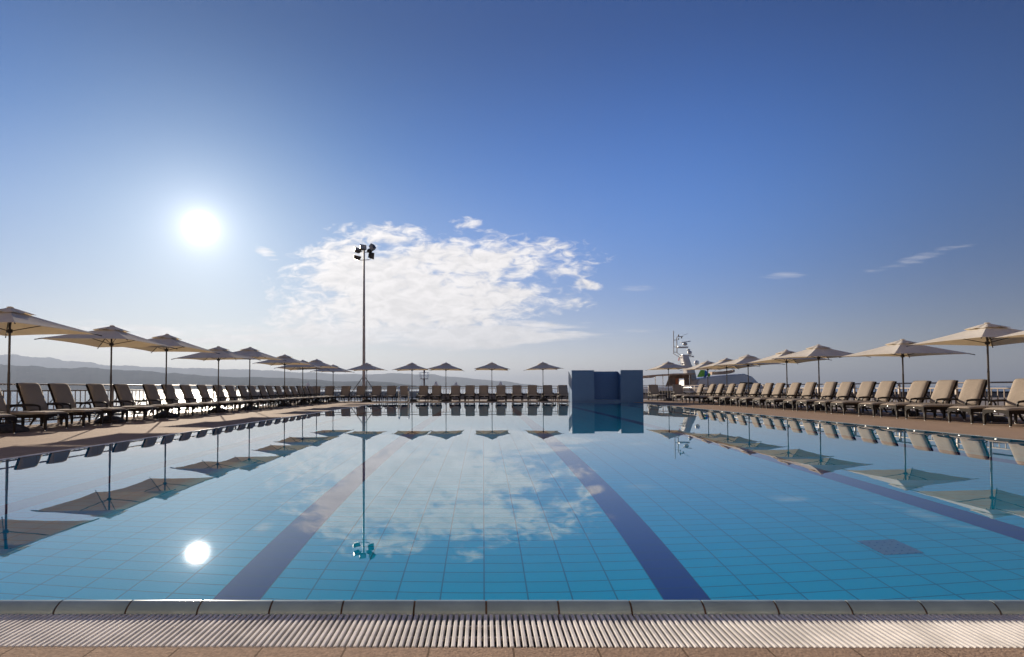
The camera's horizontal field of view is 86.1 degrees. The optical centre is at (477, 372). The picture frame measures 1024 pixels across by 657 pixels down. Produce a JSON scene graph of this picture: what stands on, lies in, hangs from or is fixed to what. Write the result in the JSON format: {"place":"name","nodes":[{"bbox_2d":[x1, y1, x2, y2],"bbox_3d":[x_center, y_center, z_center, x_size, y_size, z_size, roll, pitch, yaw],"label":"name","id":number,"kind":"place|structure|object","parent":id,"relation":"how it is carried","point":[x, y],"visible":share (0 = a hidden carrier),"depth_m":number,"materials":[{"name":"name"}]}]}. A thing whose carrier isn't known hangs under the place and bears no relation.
{"place":"outdoors","nodes":[
{"label":"outdoors","id":0,"kind":"place"},
{"bbox_2d":[0,364,431,389],"bbox_3d":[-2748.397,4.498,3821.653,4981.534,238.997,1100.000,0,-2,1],"label":"hills","id":1,"kind":"structure","parent":0,"point":[44,375],"depth_m":3574.42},
{"bbox_2d":[0,354,542,387],"bbox_3d":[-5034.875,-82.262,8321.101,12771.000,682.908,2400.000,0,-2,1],"label":"mountains","id":2,"kind":"structure","parent":0,"point":[398,378],"depth_m":8111.77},
{"bbox_2d":[1,386,1010,424],"bbox_3d":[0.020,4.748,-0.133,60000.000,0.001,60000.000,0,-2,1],"label":"sea","id":3,"kind":"structure","parent":0,"point":[160,392],"depth_m":411.81,"materials":[{"name":"blue liquid"}]},
{"bbox_2d":[240,391,418,397],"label":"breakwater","id":4,"kind":"object","parent":3,"relation":"in","point":[414,393],"visible":0.12,"depth_m":274.22,"materials":[{"name":"stone"}]},
{"bbox_2d":[643,331,816,392],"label":"motor yacht","id":5,"kind":"object","parent":3,"relation":"on","point":[687,377],"visible":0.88,"depth_m":50.27,"materials":[{"name":"white metal"}]},
{"bbox_2d":[709,369,734,374],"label":"dinghy","id":6,"kind":"object","parent":5,"relation":"on","point":[722,372],"visible":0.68,"depth_m":52.05,"materials":[{"name":"silver metal"}]},
{"bbox_2d":[0,402,1023,600],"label":"pool water","id":7,"kind":"structure","parent":0,"point":[557,501],"depth_m":3.34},
{"bbox_2d":[0,400,1023,656],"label":"pool deck","id":8,"kind":"structure","parent":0,"point":[36,438],"depth_m":7.22,"materials":[{"name":"tile"}]},
{"bbox_2d":[0,414,16,433],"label":"sun lounger","id":9,"kind":"object","parent":8,"relation":"on","point":[13,418],"visible":1,"depth_m":9.45,"materials":[{"name":"plastic"}]},
{"bbox_2d":[0,389,68,430],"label":"sun lounger","id":10,"kind":"object","parent":8,"relation":"on","point":[44,415],"visible":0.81,"depth_m":10.35,"materials":[{"name":"brown fabric"}]},
{"bbox_2d":[0,306,101,432],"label":"parasol","id":11,"kind":"object","parent":8,"relation":"on","point":[14,321],"visible":0.93,"depth_m":10.07,"materials":[{"name":"fabric"}]},
{"bbox_2d":[10,383,102,427],"bbox_3d":[-8.792,0.672,11.439,1.604,0.920,0.636,0,-2,1],"label":"sun lounger","id":12,"kind":"object","parent":8,"relation":"on","point":[31,395],"visible":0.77,"depth_m":11.31,"materials":[{"name":"fabric"},{"name":"metal"}]},
{"bbox_2d":[47,383,127,424],"bbox_3d":[-8.789,0.696,12.271,1.604,0.917,0.636,0,-2,1],"label":"sun lounger","id":13,"kind":"object","parent":8,"relation":"on","point":[60,393],"visible":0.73,"depth_m":12.17,"materials":[{"name":"fabric"},{"name":"metal"}]},
{"bbox_2d":[34,325,176,422],"bbox_3d":[-8.562,0.029,12.788,2.016,2.279,2.015,0,-2,-1],"label":"parasol","id":14,"kind":"object","parent":8,"relation":"on","point":[112,336],"visible":0.96,"depth_m":12.76,"materials":[{"name":"fabric"}]},
{"bbox_2d":[79,384,158,421],"bbox_3d":[-8.761,0.728,13.411,1.604,0.917,0.636,0,-2,1],"label":"sun lounger","id":15,"kind":"object","parent":8,"relation":"on","point":[99,398],"visible":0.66,"depth_m":13.25,"materials":[{"name":"brown wicker"}]},
{"bbox_2d":[112,384,179,418],"bbox_3d":[-8.772,0.757,14.412,1.604,0.916,0.636,0,-2,1],"label":"sun lounger","id":16,"kind":"object","parent":8,"relation":"on","point":[123,393],"visible":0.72,"depth_m":14.26,"materials":[{"name":"brown wicker"}]},
{"bbox_2d":[0,383,314,423],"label":"railing","id":17,"kind":"object","parent":8,"relation":"on","point":[153,411],"visible":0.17,"depth_m":14.55,"materials":[{"name":"metal"}]},
{"bbox_2d":[137,384,202,416],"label":"sun lounger","id":18,"kind":"object","parent":8,"relation":"on","point":[152,394],"visible":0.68,"depth_m":15.46,"materials":[{"name":"brown wicker"}]},
{"bbox_2d":[127,334,219,417],"bbox_3d":[-8.538,0.081,15.012,2.016,2.299,2.015,0,-2,-1],"label":"parasol","id":19,"kind":"object","parent":8,"relation":"on","point":[174,342],"visible":0.81,"depth_m":15.00,"materials":[{"name":"fabric"}]},
{"bbox_2d":[159,384,217,414],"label":"sun lounger","id":20,"kind":"object","parent":8,"relation":"on","point":[171,394],"visible":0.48,"depth_m":16.46,"materials":[{"name":"brown wicker"}]},
{"bbox_2d":[175,385,232,413],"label":"sun lounger","id":21,"kind":"object","parent":8,"relation":"on","point":[187,391],"visible":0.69,"depth_m":17.35,"materials":[{"name":"brown fabric"}]},
{"bbox_2d":[171,346,260,412],"bbox_3d":[-8.505,0.221,17.972,2.016,2.184,2.015,0,-2,0],"label":"parasol","id":22,"kind":"object","parent":8,"relation":"on","point":[225,354],"visible":0.9,"depth_m":17.74,"materials":[{"name":"fabric"}]},
{"bbox_2d":[194,385,246,411],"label":"sun lounger","id":23,"kind":"object","parent":8,"relation":"on","point":[203,391],"visible":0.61,"depth_m":18.34,"materials":[{"name":"brown wicker"}]},
{"bbox_2d":[210,385,258,410],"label":"sun lounger","id":24,"kind":"object","parent":8,"relation":"on","point":[223,397],"visible":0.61,"depth_m":19.40,"materials":[{"name":"brown wicker"}]},
{"bbox_2d":[222,385,269,409],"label":"sun lounger","id":25,"kind":"object","parent":8,"relation":"on","point":[230,390],"visible":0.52,"depth_m":20.44,"materials":[{"name":"brown fabric"}]},
{"bbox_2d":[235,385,279,408],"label":"sun lounger","id":26,"kind":"object","parent":8,"relation":"on","point":[242,390],"visible":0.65,"depth_m":21.43,"materials":[{"name":"brown fabric"}]},
{"bbox_2d":[234,347,285,409],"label":"parasol","id":27,"kind":"object","parent":8,"relation":"on","point":[252,352],"visible":0.7,"depth_m":20.19,"materials":[{"name":"fabric"}]},
{"bbox_2d":[247,385,286,407],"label":"sun lounger","id":28,"kind":"object","parent":8,"relation":"on","point":[253,391],"visible":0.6,"depth_m":22.31,"materials":[{"name":"brown fabric"}]},
{"bbox_2d":[255,385,295,406],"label":"sun lounger","id":29,"kind":"object","parent":8,"relation":"on","point":[262,390],"visible":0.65,"depth_m":23.28,"materials":[{"name":"brown fabric"}]},
{"bbox_2d":[252,354,314,406],"bbox_3d":[-8.440,0.340,23.965,2.016,2.279,2.016,0,-2,0],"label":"parasol","id":30,"kind":"object","parent":8,"relation":"on","point":[289,360],"visible":0.88,"depth_m":23.78,"materials":[{"name":"beige fabric"}]},
{"bbox_2d":[265,385,301,405],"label":"sun lounger","id":31,"kind":"object","parent":8,"relation":"on","point":[270,391],"visible":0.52,"depth_m":24.16,"materials":[{"name":"brown fabric"}]},
{"bbox_2d":[271,386,309,405],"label":"sun lounger","id":32,"kind":"object","parent":8,"relation":"on","point":[278,390],"visible":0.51,"depth_m":25.20,"materials":[{"name":"fabric"}]},
{"bbox_2d":[282,386,315,404],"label":"sun lounger","id":33,"kind":"object","parent":8,"relation":"on","point":[287,391],"visible":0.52,"depth_m":26.09,"materials":[{"name":"brown fabric"}]},
{"bbox_2d":[274,360,328,404],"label":"parasol","id":34,"kind":"object","parent":8,"relation":"on","point":[298,367],"visible":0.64,"depth_m":26.34,"materials":[{"name":"beige fabric"}]},
{"bbox_2d":[288,386,321,403],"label":"sun lounger","id":35,"kind":"object","parent":8,"relation":"on","point":[293,389],"visible":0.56,"depth_m":27.18,"materials":[{"name":"fabric"}]},
{"bbox_2d":[296,386,326,403],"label":"sun lounger","id":36,"kind":"object","parent":8,"relation":"on","point":[299,388],"visible":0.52,"depth_m":28.10,"materials":[{"name":"brown fabric"}]},
{"bbox_2d":[299,386,331,402],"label":"sun lounger","id":37,"kind":"object","parent":8,"relation":"on","point":[305,390],"visible":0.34,"depth_m":28.95,"materials":[{"name":"fabric"}]},
{"bbox_2d":[312,386,321,400],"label":"sun lounger","id":38,"kind":"object","parent":8,"relation":"on","point":[314,389],"visible":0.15,"depth_m":31.97,"materials":[{"name":"brown fabric"}]},
{"bbox_2d":[307,386,335,401],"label":"sun lounger","id":39,"kind":"object","parent":8,"relation":"on","point":[309,388],"visible":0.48,"depth_m":29.87,"materials":[{"name":"brown fabric"}]},
{"bbox_2d":[310,359,339,402],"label":"parasol","id":40,"kind":"object","parent":8,"relation":"on","point":[317,362],"visible":0.77,"depth_m":28.40,"materials":[{"name":"fabric"}]},
{"bbox_2d":[322,386,335,401],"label":"sun lounger","id":41,"kind":"object","parent":8,"relation":"on","point":[329,390],"visible":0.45,"depth_m":31.93,"materials":[{"name":"brown fabric"}]},
{"bbox_2d":[310,364,353,401],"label":"parasol","id":42,"kind":"object","parent":8,"relation":"on","point":[333,370],"visible":0.78,"depth_m":31.07,"materials":[{"name":"fabric"}]},
{"bbox_2d":[334,386,351,401],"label":"sun lounger","id":43,"kind":"object","parent":8,"relation":"on","point":[345,392],"visible":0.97,"depth_m":31.85,"materials":[{"name":"brown fabric"}]},
{"bbox_2d":[351,386,365,401],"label":"sun lounger","id":44,"kind":"object","parent":8,"relation":"on","point":[360,393],"visible":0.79,"depth_m":31.88,"materials":[{"name":"brown fabric"}]},
{"bbox_2d":[351,243,375,399],"bbox_3d":[-7.132,-0.712,34.390,1.594,14.903,0.511,0,-2,1],"label":"floodlight mast","id":45,"kind":"object","parent":8,"relation":"on","point":[372,247],"visible":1,"depth_m":34.46,"materials":[{"name":"grey metal"}]},
{"bbox_2d":[347,363,386,401],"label":"parasol","id":46,"kind":"object","parent":8,"relation":"on","point":[366,366],"visible":0.98,"depth_m":31.20,"materials":[{"name":"fabric"}]},
{"bbox_2d":[367,386,382,401],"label":"sun lounger","id":47,"kind":"object","parent":8,"relation":"on","point":[376,393],"visible":0.98,"depth_m":31.84,"materials":[{"name":"brown fabric"}]},
{"bbox_2d":[383,386,397,401],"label":"sun lounger","id":48,"kind":"object","parent":8,"relation":"on","point":[391,392],"visible":0.92,"depth_m":31.85,"materials":[{"name":"brown fabric"}]},
{"bbox_2d":[396,386,408,401],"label":"sun lounger","id":49,"kind":"object","parent":8,"relation":"on","point":[404,390],"visible":0.66,"depth_m":31.83,"materials":[{"name":"brown fabric"}]},
{"bbox_2d":[398,386,409,402],"bbox_3d":[-3.722,1.624,27.858,0.520,1.841,0.581,0,-2,1],"label":"pool ladder","id":50,"kind":"object","parent":8,"relation":"attached to","point":[408,395],"visible":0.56,"depth_m":27.70,"materials":[{"name":"silver metal"}]},
{"bbox_2d":[393,362,430,401],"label":"parasol","id":51,"kind":"object","parent":8,"relation":"on","point":[411,366],"visible":0.99,"depth_m":31.16,"materials":[{"name":"fabric"}]},
{"bbox_2d":[415,386,428,401],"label":"sun lounger","id":52,"kind":"object","parent":8,"relation":"on","point":[423,391],"visible":0.99,"depth_m":31.83,"materials":[{"name":"brown fabric"}]},
{"bbox_2d":[430,385,441,401],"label":"sun lounger","id":53,"kind":"object","parent":8,"relation":"on","point":[436,390],"visible":0.95,"depth_m":31.84,"materials":[{"name":"brown fabric"}]},
{"bbox_2d":[319,386,557,400],"bbox_3d":[-2.316,1.261,32.665,14.250,0.873,0.048,0,-2,1],"label":"railing","id":54,"kind":"object","parent":8,"relation":"on","point":[457,397],"visible":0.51,"depth_m":32.63,"materials":[{"name":"metal"}]},
{"bbox_2d":[428,362,462,401],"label":"parasol","id":55,"kind":"object","parent":8,"relation":"on","point":[445,366],"visible":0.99,"depth_m":31.11,"materials":[{"name":"beige fabric"}]},
{"bbox_2d":[449,385,460,401],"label":"sun lounger","id":56,"kind":"object","parent":8,"relation":"on","point":[455,391],"visible":0.96,"depth_m":31.77,"materials":[{"name":"brown fabric"}]},
{"bbox_2d":[464,385,475,401],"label":"sun lounger","id":57,"kind":"object","parent":8,"relation":"on","point":[469,390],"visible":0.96,"depth_m":31.79,"materials":[{"name":"brown fabric"}]},
{"bbox_2d":[295,641,669,647],"bbox_3d":[1.291,1.277,14.782,13.100,0.001,26.340,0,-2,1],"label":"overflow channel","id":58,"kind":"object","parent":8,"relation":"on","point":[495,644],"depth_m":1.85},
{"bbox_2d":[0,403,1023,647],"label":"overflow grate","id":59,"kind":"object","parent":58,"relation":"on","point":[846,631],"visible":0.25,"depth_m":1.75,"materials":[{"name":"plastic"}]},
{"bbox_2d":[478,385,488,401],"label":"sun lounger","id":60,"kind":"object","parent":8,"relation":"on","point":[483,390],"visible":0.98,"depth_m":31.77,"materials":[{"name":"brown fabric"}]},
{"bbox_2d":[475,362,507,400],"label":"parasol","id":61,"kind":"object","parent":8,"relation":"on","point":[491,366],"visible":1,"depth_m":31.06,"materials":[{"name":"beige fabric"}]},
{"bbox_2d":[495,385,506,401],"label":"sun lounger","id":62,"kind":"object","parent":8,"relation":"on","point":[500,390],"visible":0.95,"depth_m":31.76,"materials":[{"name":"brown fabric"}]},
{"bbox_2d":[511,385,522,400],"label":"sun lounger","id":63,"kind":"object","parent":8,"relation":"on","point":[516,390],"visible":0.99,"depth_m":31.80,"materials":[{"name":"brown wicker"}]},
{"bbox_2d":[527,385,539,400],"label":"sun lounger","id":64,"kind":"object","parent":8,"relation":"on","point":[532,391],"visible":1,"depth_m":31.77,"materials":[{"name":"brown fabric"}]},
{"bbox_2d":[524,362,562,400],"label":"parasol","id":65,"kind":"object","parent":8,"relation":"on","point":[542,366],"visible":0.99,"depth_m":31.04,"materials":[{"name":"beige fabric"}]},
{"bbox_2d":[542,385,555,400],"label":"sun lounger","id":66,"kind":"object","parent":8,"relation":"on","point":[547,391],"visible":0.91,"depth_m":31.71,"materials":[{"name":"brown fabric"}]},
{"bbox_2d":[557,385,568,400],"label":"sun lounger","id":67,"kind":"object","parent":8,"relation":"on","point":[563,391],"visible":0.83,"depth_m":31.71,"materials":[{"name":"brown fabric"}]},
{"bbox_2d":[647,385,666,400],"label":"sun lounger","id":68,"kind":"object","parent":8,"relation":"on","point":[653,390],"visible":0.96,"depth_m":31.67,"materials":[{"name":"brown fabric"}]},
{"bbox_2d":[643,385,681,399],"bbox_3d":[10.198,1.204,32.529,3.880,0.873,0.048,0,-2,1],"label":"railing","id":69,"kind":"object","parent":8,"relation":"on","point":[659,391],"visible":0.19,"depth_m":32.51,"materials":[{"name":"metal"}]},
{"bbox_2d":[645,361,689,400],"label":"parasol","id":70,"kind":"object","parent":8,"relation":"on","point":[668,365],"visible":0.98,"depth_m":31.06,"materials":[{"name":"fabric"}]},
{"bbox_2d":[671,384,690,400],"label":"sun lounger","id":71,"kind":"object","parent":8,"relation":"on","point":[677,389],"visible":0.72,"depth_m":31.65,"materials":[{"name":"brown wicker"}]},
{"bbox_2d":[672,384,705,401],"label":"sun lounger","id":72,"kind":"object","parent":8,"relation":"on","point":[700,389],"visible":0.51,"depth_m":27.69,"materials":[{"name":"beige fabric"}]},
{"bbox_2d":[682,384,717,402],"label":"sun lounger","id":73,"kind":"object","parent":8,"relation":"on","point":[711,388],"visible":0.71,"depth_m":26.38,"materials":[{"name":"beige fabric"}]},
{"bbox_2d":[680,360,729,402],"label":"parasol","id":74,"kind":"object","parent":8,"relation":"on","point":[705,363],"visible":0.69,"depth_m":26.87,"materials":[{"name":"fabric"}]},
{"bbox_2d":[689,384,724,403],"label":"sun lounger","id":75,"kind":"object","parent":8,"relation":"on","point":[720,387],"visible":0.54,"depth_m":25.43,"materials":[{"name":"beige fabric"}]},
{"bbox_2d":[698,383,738,403],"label":"sun lounger","id":76,"kind":"object","parent":8,"relation":"on","point":[731,388],"visible":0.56,"depth_m":24.31,"materials":[{"name":"beige fabric"}]},
{"bbox_2d":[707,383,746,404],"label":"sun lounger","id":77,"kind":"object","parent":8,"relation":"on","point":[740,389],"visible":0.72,"depth_m":23.29,"materials":[{"name":"beige fabric"}]},
{"bbox_2d":[697,358,759,403],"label":"parasol","id":78,"kind":"object","parent":8,"relation":"on","point":[725,366],"visible":0.75,"depth_m":24.77,"materials":[{"name":"fabric"}]},
{"bbox_2d":[719,383,764,405],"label":"sun lounger","id":79,"kind":"object","parent":8,"relation":"on","point":[755,388],"visible":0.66,"depth_m":22.12,"materials":[{"name":"beige fabric"}]},
{"bbox_2d":[715,354,784,405],"bbox_3d":[11.288,0.304,22.779,2.016,2.119,2.016,0,-2,1],"label":"parasol","id":80,"kind":"object","parent":8,"relation":"on","point":[745,359],"visible":0.86,"depth_m":22.59,"materials":[{"name":"fabric"}]},
{"bbox_2d":[730,383,776,406],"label":"sun lounger","id":81,"kind":"object","parent":8,"relation":"on","point":[768,387],"visible":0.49,"depth_m":21.11,"materials":[{"name":"beige fabric"}]},
{"bbox_2d":[739,383,785,407],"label":"sun lounger","id":82,"kind":"object","parent":8,"relation":"on","point":[778,389],"visible":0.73,"depth_m":20.33,"materials":[{"name":"beige fabric"}]},
{"bbox_2d":[752,382,805,408],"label":"sun lounger","id":83,"kind":"object","parent":8,"relation":"on","point":[794,388],"visible":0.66,"depth_m":19.28,"materials":[{"name":"beige fabric"}]},
{"bbox_2d":[746,350,829,407],"bbox_3d":[11.257,0.223,19.879,2.016,2.119,2.015,0,-2,0],"label":"parasol","id":84,"kind":"object","parent":8,"relation":"on","point":[769,359],"visible":0.69,"depth_m":19.88,"materials":[{"name":"fabric"}]},
{"bbox_2d":[766,382,818,409],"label":"sun lounger","id":85,"kind":"object","parent":8,"relation":"on","point":[808,390],"visible":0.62,"depth_m":18.41,"materials":[{"name":"beige fabric"}]},
{"bbox_2d":[783,382,842,410],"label":"sun lounger","id":86,"kind":"object","parent":8,"relation":"on","point":[829,388],"visible":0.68,"depth_m":17.35,"materials":[{"name":"beige fabric"}]},
{"bbox_2d":[773,344,868,409],"bbox_3d":[11.236,0.150,17.982,2.016,2.159,2.015,0,-2,-1],"label":"parasol","id":87,"kind":"object","parent":8,"relation":"on","point":[818,351],"visible":0.91,"depth_m":17.77,"materials":[{"name":"beige fabric"}]},
{"bbox_2d":[796,382,855,411],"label":"sun lounger","id":88,"kind":"object","parent":8,"relation":"on","point":[845,389],"visible":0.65,"depth_m":16.60,"materials":[{"name":"beige fabric"}]},
{"bbox_2d":[814,381,879,413],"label":"sun lounger","id":89,"kind":"object","parent":8,"relation":"on","point":[866,388],"visible":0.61,"depth_m":15.76,"materials":[{"name":"beige fabric"}]},
{"bbox_2d":[682,381,1023,417],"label":"railing","id":90,"kind":"object","parent":8,"relation":"on","point":[691,390],"visible":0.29,"depth_m":16.32,"materials":[{"name":"metal"}]},
{"bbox_2d":[830,381,902,414],"bbox_3d":[10.701,0.694,15.073,1.604,0.915,0.636,0,-2,0],"label":"sun lounger","id":91,"kind":"object","parent":8,"relation":"on","point":[885,390],"visible":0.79,"depth_m":14.91,"materials":[{"name":"beige fabric"}]},
{"bbox_2d":[858,381,936,416],"bbox_3d":[10.681,0.664,13.934,1.604,0.911,0.636,0,-2,0],"label":"sun lounger","id":92,"kind":"object","parent":8,"relation":"on","point":[918,389],"visible":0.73,"depth_m":13.83,"materials":[{"name":"beige fabric"}]},
{"bbox_2d":[839,339,974,415],"bbox_3d":[11.197,0.123,14.381,2.016,2.014,2.016,0,-2,-1],"label":"parasol","id":93,"kind":"object","parent":8,"relation":"on","point":[898,348],"visible":0.83,"depth_m":14.20,"materials":[{"name":"beige fabric"}]},
{"bbox_2d":[880,380,962,418],"bbox_3d":[10.683,0.640,13.165,1.604,0.915,0.636,0,-2,1],"label":"sun lounger","id":94,"kind":"object","parent":8,"relation":"on","point":[944,389],"visible":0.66,"depth_m":13.05,"materials":[{"name":"beige fabric"}]},
{"bbox_2d":[905,379,996,420],"bbox_3d":[10.664,0.616,12.359,1.604,0.920,0.636,0,-2,0],"label":"sun lounger","id":95,"kind":"object","parent":8,"relation":"on","point":[972,392],"visible":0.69,"depth_m":12.20,"materials":[{"name":"beige fabric"},{"name":"painted metal"}]},
{"bbox_2d":[906,322,1023,421],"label":"parasol","id":96,"kind":"object","parent":8,"relation":"on","point":[984,334],"visible":0.86,"depth_m":11.95,"materials":[{"name":"fabric"}]},
{"bbox_2d":[947,378,1023,424],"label":"sun lounger","id":97,"kind":"object","parent":8,"relation":"on","point":[1015,397],"visible":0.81,"depth_m":11.24,"materials":[{"name":"beige fabric"},{"name":"painted metal"}]},
{"bbox_2d":[982,407,1023,427],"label":"sun lounger","id":98,"kind":"object","parent":8,"relation":"on","point":[1008,412],"visible":1,"depth_m":10.25,"materials":[{"name":"brown plastic"}]},
{"bbox_2d":[991,331,1023,339],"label":"parasol","id":99,"kind":"object","parent":8,"relation":"on","point":[1019,334],"visible":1,"depth_m":10.65,"materials":[{"name":"beige fabric"}]},
{"bbox_2d":[0,0,1023,387],"label":"sky","id":100,"kind":"structure","parent":0,"point":[568,185],"materials":[{"name":"blue"}]},
{"bbox_2d":[568,370,642,401],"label":"feature wall","id":101,"kind":"structure","parent":0,"point":[605,386],"depth_m":28.29,"materials":[{"name":"paint"}]},
{"bbox_2d":[417,397,1023,419],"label":"promenade","id":102,"kind":"structure","parent":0,"point":[982,403],"depth_m":30.03,"materials":[{"name":"concrete"}]},
{"bbox_2d":[420,391,1009,398],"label":"promenade wall","id":103,"kind":"structure","parent":102,"relation":"on","point":[994,394],"depth_m":43.81,"materials":[{"name":"concrete"}]},
{"label":"pool floor","id":104,"kind":"structure","parent":0,"visible":0},
{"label":"pool walls","id":105,"kind":"structure","parent":104,"relation":"on","visible":0},
{"bbox_2d":[0,402,1023,641],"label":"pool coping","id":106,"kind":"object","parent":105,"relation":"on","point":[547,607],"visible":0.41,"depth_m":1.89,"materials":[{"name":"tile"}]},
{"bbox_2d":[53,601,1001,636],"bbox_3d":[1.290,1.222,14.784,12.610,0.132,25.850,0,-2,1],"label":"coping grout","id":107,"kind":"object","parent":106,"relation":"on","point":[486,609],"visible":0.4,"depth_m":1.89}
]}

